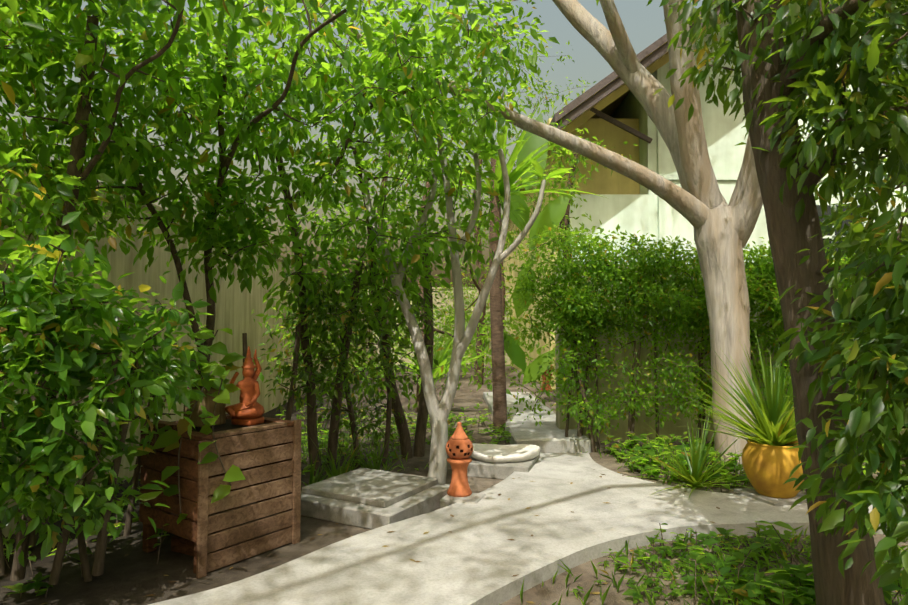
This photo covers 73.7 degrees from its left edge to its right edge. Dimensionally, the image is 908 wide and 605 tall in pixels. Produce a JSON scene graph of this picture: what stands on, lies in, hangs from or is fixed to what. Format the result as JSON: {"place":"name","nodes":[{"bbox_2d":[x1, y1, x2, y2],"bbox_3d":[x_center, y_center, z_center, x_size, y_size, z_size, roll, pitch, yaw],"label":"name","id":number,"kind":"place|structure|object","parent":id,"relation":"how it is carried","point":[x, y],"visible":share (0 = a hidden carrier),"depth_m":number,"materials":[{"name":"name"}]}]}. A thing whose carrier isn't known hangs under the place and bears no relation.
{"place":"outdoors","nodes":[
{"label":"outdoors","id":0,"kind":"place"},
{"bbox_2d":[0,0,702,286],"label":"sky","id":1,"kind":"structure","parent":0,"point":[643,24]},
{"bbox_2d":[251,35,638,432],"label":"tree","id":2,"kind":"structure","parent":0,"point":[564,153],"depth_m":11.50,"materials":[{"name":"green plant"}]},
{"bbox_2d":[378,319,490,379],"bbox_3d":[-0.467,0.734,10.537,2.151,1.225,1.821,2,-3,-34],"label":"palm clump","id":3,"kind":"object","parent":2,"relation":"on","point":[443,359],"visible":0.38,"depth_m":10.44,"materials":[{"name":"green plant"}]},
{"bbox_2d":[403,94,608,198],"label":"fronds","id":4,"kind":"object","parent":2,"relation":"on","point":[516,173],"visible":0.5,"depth_m":8.54,"materials":[{"name":"green plant"}]},
{"bbox_2d":[503,277,554,334],"bbox_3d":[2.070,0.058,10.874,2.032,1.401,1.924,1,-2,-20],"label":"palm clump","id":5,"kind":"object","parent":2,"relation":"on","point":[539,318],"visible":0.08,"depth_m":10.99,"materials":[{"name":"green plant"}]},
{"bbox_2d":[503,113,571,384],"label":"banana leaves","id":6,"kind":"object","parent":2,"relation":"on","point":[554,210],"visible":0.52,"depth_m":10.19,"materials":[{"name":"green plant"}]},
{"bbox_2d":[0,365,907,604],"bbox_3d":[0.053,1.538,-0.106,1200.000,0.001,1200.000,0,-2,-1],"label":"ground","id":7,"kind":"structure","parent":0,"point":[136,575],"depth_m":4.01,"materials":[{"name":"soil"}]},
{"bbox_2d":[0,211,217,584],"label":"shrub","id":8,"kind":"object","parent":7,"relation":"on","point":[35,308],"depth_m":3.19,"materials":[{"name":"green plant"}]},
{"bbox_2d":[0,143,364,537],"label":"fence","id":9,"kind":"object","parent":7,"relation":"on","point":[234,306],"depth_m":7.68,"materials":[{"name":"beige wood"}]},
{"bbox_2d":[139,414,300,578],"bbox_3d":[-1.636,1.262,4.244,0.772,0.885,0.784,-2,-3,36],"label":"wooden crate","id":10,"kind":"object","parent":7,"relation":"on","point":[268,463],"visible":0.81,"depth_m":4.00,"materials":[{"name":"brown wood"}]},
{"bbox_2d":[134,328,244,523],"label":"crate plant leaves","id":11,"kind":"object","parent":10,"relation":"on","point":[169,439],"visible":0.6,"depth_m":3.92,"materials":[{"name":"green plant"}]},
{"bbox_2d":[154,330,231,513],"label":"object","id":12,"kind":"object","parent":10,"relation":"on","point":[189,418],"visible":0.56,"depth_m":3.85,"materials":[{"name":"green plant"}]},
{"bbox_2d":[183,386,225,426],"bbox_3d":[-1.733,0.717,4.211,0.200,0.265,0.200,-1,-2,24],"label":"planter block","id":13,"kind":"object","parent":10,"relation":"on","point":[208,402],"depth_m":4.13,"materials":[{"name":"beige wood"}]},
{"bbox_2d":[225,346,264,425],"bbox_3d":[-1.450,0.577,4.243,0.288,0.546,0.247,-1,-2,24],"label":"statue body","id":14,"kind":"object","parent":10,"relation":"on","point":[248,410],"visible":1,"depth_m":4.20,"materials":[{"name":"orange ceramic"}]},
{"bbox_2d":[0,0,547,547],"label":"trees","id":15,"kind":"object","parent":7,"relation":"on","point":[24,27],"depth_m":4.60,"materials":[{"name":"green plant"}]},
{"bbox_2d":[301,454,341,486],"bbox_3d":[-1.280,1.617,5.784,0.608,0.436,0.754,2,-3,-34],"label":"strap clump","id":16,"kind":"object","parent":7,"relation":"on","point":[315,479],"visible":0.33,"depth_m":5.73,"materials":[{"name":"green plant"}]},
{"bbox_2d":[302,431,388,478],"bbox_3d":[-1.251,1.575,6.085,1.286,0.607,1.023,-1,-2,16],"label":"strap clump","id":17,"kind":"object","parent":7,"relation":"on","point":[339,470],"visible":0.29,"depth_m":6.03,"materials":[{"name":"green plant"}]},
{"bbox_2d":[242,218,449,469],"bbox_3d":[-1.001,0.515,6.401,1.932,2.974,2.349,0,-2,-1],"label":"tree","id":18,"kind":"object","parent":7,"relation":"on","point":[304,375],"depth_m":6.02,"materials":[{"name":"green plant"}]},
{"bbox_2d":[328,433,407,476],"bbox_3d":[-0.905,1.650,6.382,1.007,0.545,0.870,0,-2,-1],"label":"strap clump","id":19,"kind":"object","parent":7,"relation":"on","point":[376,466],"visible":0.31,"depth_m":6.45,"materials":[{"name":"green plant"}]},
{"bbox_2d":[301,468,449,529],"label":"stone slab","id":20,"kind":"structure","parent":7,"relation":"on","point":[368,498],"depth_m":4.92,"materials":[{"name":"concrete"}]},
{"bbox_2d":[365,287,509,364],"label":"back wall","id":21,"kind":"structure","parent":7,"relation":"on","point":[451,301],"depth_m":23.86,"materials":[{"name":"beige paint"}]},
{"bbox_2d":[2,401,907,604],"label":"ground cover","id":22,"kind":"object","parent":7,"relation":"on","point":[785,578],"depth_m":3.90,"materials":[{"name":"green plant"}]},
{"bbox_2d":[499,221,906,451],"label":"hedge","id":23,"kind":"object","parent":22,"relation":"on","point":[571,311],"depth_m":7.36,"materials":[{"name":"green plant"}]},
{"bbox_2d":[343,115,572,483],"bbox_3d":[-0.090,-0.006,5.715,2.255,3.577,1.323,0,-2,-1],"label":"frangipani","id":24,"kind":"object","parent":7,"relation":"on","point":[438,414],"depth_m":5.73,"materials":[{"name":"grey plant"}]},
{"bbox_2d":[446,422,472,496],"bbox_3d":[0.047,1.334,5.206,0.239,0.615,0.239,0,-2,-1],"label":"lantern","id":25,"kind":"object","parent":7,"relation":"on","point":[459,447],"visible":1,"depth_m":5.14,"materials":[{"name":"ceramic"}]},
{"bbox_2d":[40,444,906,604],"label":"fallen leaves","id":26,"kind":"object","parent":7,"relation":"on","point":[448,531],"visible":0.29,"depth_m":4.18,"materials":[{"name":"brown plant"}]},
{"bbox_2d":[84,423,907,604],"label":"grass tufts","id":27,"kind":"object","parent":7,"relation":"on","point":[688,585],"visible":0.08,"depth_m":3.74,"materials":[{"name":"green plant"}]},
{"bbox_2d":[467,453,539,479],"bbox_3d":[0.471,1.720,6.448,0.780,0.140,0.720,-1,-2,17],"label":"stone base","id":28,"kind":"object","parent":7,"relation":"on","point":[481,469],"depth_m":6.12,"materials":[{"name":"concrete"}]},
{"bbox_2d":[470,443,540,462],"bbox_3d":[0.525,1.588,6.461,0.781,0.125,0.682,0,-2,-1],"label":"stone basin","id":29,"kind":"object","parent":28,"relation":"on","point":[491,453],"visible":0.9,"depth_m":6.39,"materials":[{"name":"grey stone"}]},
{"bbox_2d":[483,392,590,452],"bbox_3d":[1.164,1.874,10.204,1.000,0.220,5.800,0,-2,-1],"label":"step","id":30,"kind":"object","parent":7,"relation":"on","point":[547,435],"visible":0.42,"depth_m":7.93,"materials":[{"name":"concrete"}]},
{"bbox_2d":[541,364,552,391],"bbox_3d":[1.896,1.453,12.431,0.284,0.732,0.284,0,-2,-1],"label":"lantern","id":31,"kind":"object","parent":7,"relation":"on","point":[547,385],"visible":0.19,"depth_m":12.34,"materials":[{"name":"ceramic"}]},
{"bbox_2d":[239,0,902,472],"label":"tree","id":32,"kind":"object","parent":7,"relation":"on","point":[719,224],"depth_m":6.41,"materials":[{"name":"beige plant"}]},
{"bbox_2d":[652,0,907,604],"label":"tree","id":33,"kind":"object","parent":7,"relation":"on","point":[876,92],"depth_m":2.60,"materials":[{"name":"plant"}]},
{"bbox_2d":[440,493,485,508],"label":"lantern block","id":34,"kind":"structure","parent":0,"point":[448,500],"depth_m":5.02,"materials":[{"name":"grey stone"}]},
{"bbox_2d":[149,453,886,604],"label":"path","id":35,"kind":"structure","parent":0,"point":[474,556],"depth_m":4.14,"materials":[{"name":"concrete"}]},
{"bbox_2d":[618,408,762,499],"bbox_3d":[2.247,1.322,5.541,1.301,0.766,1.362,1,-2,-15],"label":"pot plant","id":36,"kind":"object","parent":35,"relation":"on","point":[697,478],"visible":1,"depth_m":5.55,"materials":[{"name":"green plant"}]},
{"bbox_2d":[734,437,806,505],"bbox_3d":[2.738,1.418,5.157,0.516,0.466,0.516,1,-2,-18],"label":"glazed pot","id":37,"kind":"object","parent":35,"relation":"on","point":[768,469],"visible":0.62,"depth_m":4.99,"materials":[{"name":"ceramic"}]},
{"bbox_2d":[661,322,849,445],"bbox_3d":[2.718,0.702,5.184,1.694,1.077,1.888,-1,-3,30],"label":"pot plant","id":38,"kind":"object","parent":37,"relation":"on","point":[768,429],"visible":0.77,"depth_m":5.10,"materials":[{"name":"green plant"}]},
{"bbox_2d":[501,0,907,389],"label":"house","id":39,"kind":"structure","parent":0,"point":[609,109],"depth_m":14.17,"materials":[{"name":"paint"}]},
{"bbox_2d":[555,261,907,440],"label":"wall","id":40,"kind":"structure","parent":0,"point":[667,429],"depth_m":8.11,"materials":[{"name":"beige paint"}]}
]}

